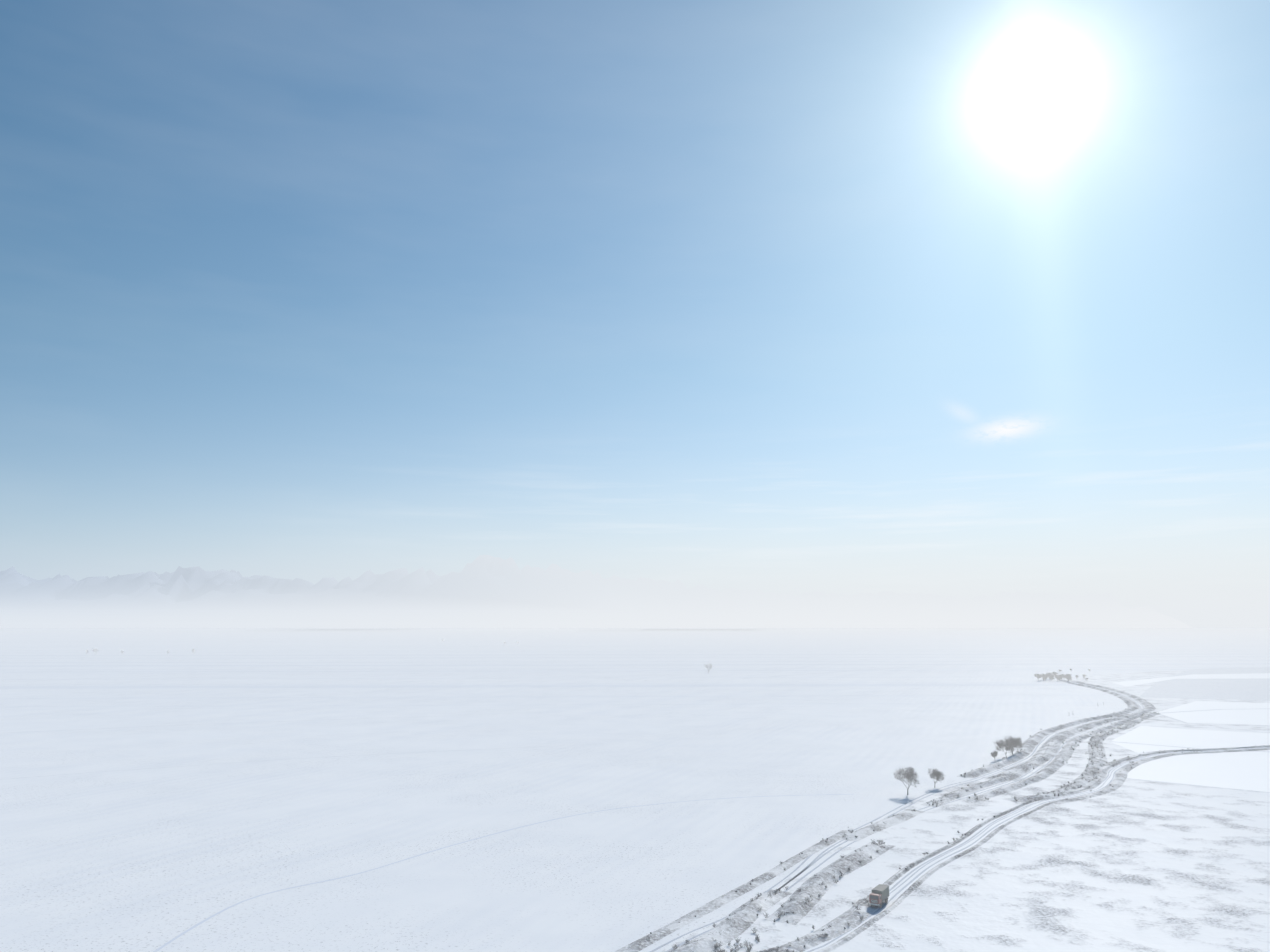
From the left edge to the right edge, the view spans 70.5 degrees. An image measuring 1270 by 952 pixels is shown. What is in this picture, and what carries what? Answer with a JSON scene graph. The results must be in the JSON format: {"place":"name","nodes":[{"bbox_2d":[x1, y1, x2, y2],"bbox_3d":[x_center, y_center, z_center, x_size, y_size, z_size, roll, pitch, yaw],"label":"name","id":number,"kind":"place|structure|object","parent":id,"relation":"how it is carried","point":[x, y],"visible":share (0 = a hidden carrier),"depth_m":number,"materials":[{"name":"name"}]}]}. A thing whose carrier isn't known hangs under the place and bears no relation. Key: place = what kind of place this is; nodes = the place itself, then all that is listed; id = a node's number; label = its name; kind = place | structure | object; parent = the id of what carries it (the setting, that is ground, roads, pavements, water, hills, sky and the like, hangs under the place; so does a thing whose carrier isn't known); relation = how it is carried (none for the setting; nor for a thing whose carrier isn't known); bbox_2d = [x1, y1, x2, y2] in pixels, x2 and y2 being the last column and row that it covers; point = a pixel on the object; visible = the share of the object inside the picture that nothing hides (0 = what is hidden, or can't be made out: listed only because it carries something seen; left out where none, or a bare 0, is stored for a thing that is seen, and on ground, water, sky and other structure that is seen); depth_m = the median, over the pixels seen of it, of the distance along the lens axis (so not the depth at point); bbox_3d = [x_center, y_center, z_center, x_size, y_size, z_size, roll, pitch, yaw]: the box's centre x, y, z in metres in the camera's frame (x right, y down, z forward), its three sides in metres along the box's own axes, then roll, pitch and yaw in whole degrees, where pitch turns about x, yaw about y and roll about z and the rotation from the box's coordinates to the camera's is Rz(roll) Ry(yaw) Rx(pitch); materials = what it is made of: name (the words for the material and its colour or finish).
{"place":"outdoors","nodes":[
{"label":"outdoors","id":0,"kind":"place"},
{"bbox_2d":[0,555,1191,627],"bbox_3d":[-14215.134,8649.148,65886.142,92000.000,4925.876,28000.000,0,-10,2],"label":"mountain range","id":1,"kind":"structure","parent":0,"point":[484,591],"depth_m":54904.69,"materials":[{"name":"white snow"}]},
{"bbox_2d":[0,628,1269,951],"bbox_3d":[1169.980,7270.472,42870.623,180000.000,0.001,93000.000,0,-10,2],"label":"snow ground","id":2,"kind":"structure","parent":0,"point":[136,854],"depth_m":330.38,"materials":[{"name":"white snow"}]},
{"bbox_2d":[153,794,848,951],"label":"trail","id":3,"kind":"object","parent":2,"relation":"on","point":[179,935],"visible":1,"depth_m":186.55,"materials":[{"name":"white snow"}]},
{"bbox_2d":[650,681,1143,951],"bbox_3d":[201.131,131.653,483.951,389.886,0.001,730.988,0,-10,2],"label":"track ruts","id":4,"kind":"structure","parent":2,"relation":"on","point":[791,879],"depth_m":224.73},
{"bbox_2d":[894,767,919,794],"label":"tree","id":5,"kind":"object","parent":2,"relation":"on","point":[908,776],"visible":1,"depth_m":268.61,"materials":[{"name":"grey plant"}]},
{"bbox_2d":[928,768,944,787],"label":"tree","id":6,"kind":"object","parent":2,"relation":"on","point":[937,774],"visible":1,"depth_m":280.67,"materials":[{"name":"grey plant"}]},
{"bbox_2d":[615,680,1269,951],"bbox_3d":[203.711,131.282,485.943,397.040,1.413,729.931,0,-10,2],"label":"embankment","id":7,"kind":"structure","parent":2,"relation":"on","point":[765,902],"depth_m":219.27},
{"bbox_2d":[990,750,996,758],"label":"tree","id":8,"kind":"object","parent":2,"relation":"on","point":[994,754],"visible":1,"depth_m":336.63,"materials":[{"name":"grey plant"}]},
{"bbox_2d":[994,738,1012,757],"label":"tree","id":9,"kind":"object","parent":2,"relation":"on","point":[1007,745],"visible":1,"depth_m":344.27,"materials":[{"name":"grey plant"}]},
{"bbox_2d":[1004,736,1020,753],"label":"tree","id":10,"kind":"object","parent":2,"relation":"on","point":[1013,741],"visible":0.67,"depth_m":349.41,"materials":[{"name":"grey plant"}]},
{"bbox_2d":[1013,736,1023,751],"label":"tree","id":11,"kind":"object","parent":2,"relation":"on","point":[1018,743],"visible":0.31,"depth_m":355.57,"materials":[{"name":"grey plant"}]},
{"bbox_2d":[0,628,1269,630],"bbox_3d":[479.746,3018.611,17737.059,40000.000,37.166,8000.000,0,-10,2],"label":"hills","id":12,"kind":"structure","parent":0,"point":[1132,629],"depth_m":15298.48,"materials":[{"name":"white snow"}]},
{"bbox_2d":[0,639,1269,792],"bbox_3d":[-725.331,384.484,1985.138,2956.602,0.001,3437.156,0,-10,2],"label":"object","id":13,"kind":"structure","parent":0,"point":[662,675],"depth_m":487.66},
{"bbox_2d":[0,0,1269,627],"label":"sky","id":14,"kind":"structure","parent":0,"point":[945,298],"materials":[{"name":"blue"}]},
{"bbox_2d":[660,670,1269,951],"bbox_3d":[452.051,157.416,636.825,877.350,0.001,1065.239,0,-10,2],"label":"snowy ground","id":15,"kind":"structure","parent":0,"point":[1128,865],"depth_m":182.08,"materials":[{"name":"white snow"}]},
{"bbox_2d":[648,712,1263,951],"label":"rocks","id":16,"kind":"object","parent":15,"relation":"on","point":[799,890],"visible":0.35,"depth_m":190.23,"materials":[{"name":"grey stone"}]},
{"bbox_2d":[757,746,1268,951],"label":"snow berm","id":17,"kind":"object","parent":15,"relation":"on","point":[888,909],"depth_m":187.94,"materials":[{"name":"white snow"}]},
{"bbox_2d":[1112,726,1269,752],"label":"field","id":18,"kind":"structure","parent":15,"relation":"on","point":[1167,737],"depth_m":400.91,"materials":[{"name":"white snow"}]},
{"bbox_2d":[1156,701,1269,724],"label":"field","id":19,"kind":"structure","parent":15,"relation":"on","point":[1247,713],"depth_m":521.69,"materials":[{"name":"white snow"}]},
{"bbox_2d":[803,747,1269,951],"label":"road","id":20,"kind":"structure","parent":0,"point":[892,894],"depth_m":203.42,"materials":[{"name":"white snow"}]},
{"bbox_2d":[869,884,888,907],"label":"truck","id":21,"kind":"object","parent":20,"relation":"on","point":[879,895],"visible":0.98,"depth_m":161.54,"materials":[{"name":"metal"}]},
{"bbox_2d":[807,747,1268,951],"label":"tire tracks","id":22,"kind":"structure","parent":20,"relation":"on","point":[898,892],"depth_m":208.06},
{"bbox_2d":[1112,673,1269,686],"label":"field","id":23,"kind":"structure","parent":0,"point":[1205,676],"depth_m":894.92,"materials":[{"name":"white snow"}]},
{"bbox_2d":[1127,750,1269,791],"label":"field","id":24,"kind":"structure","parent":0,"point":[1246,770],"depth_m":314.19,"materials":[{"name":"white snow"}]},
{"bbox_2d":[1139,667,1269,699],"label":"grey field","id":25,"kind":"structure","parent":0,"point":[1250,689],"depth_m":746.59,"materials":[{"name":"white snow"}]}
]}

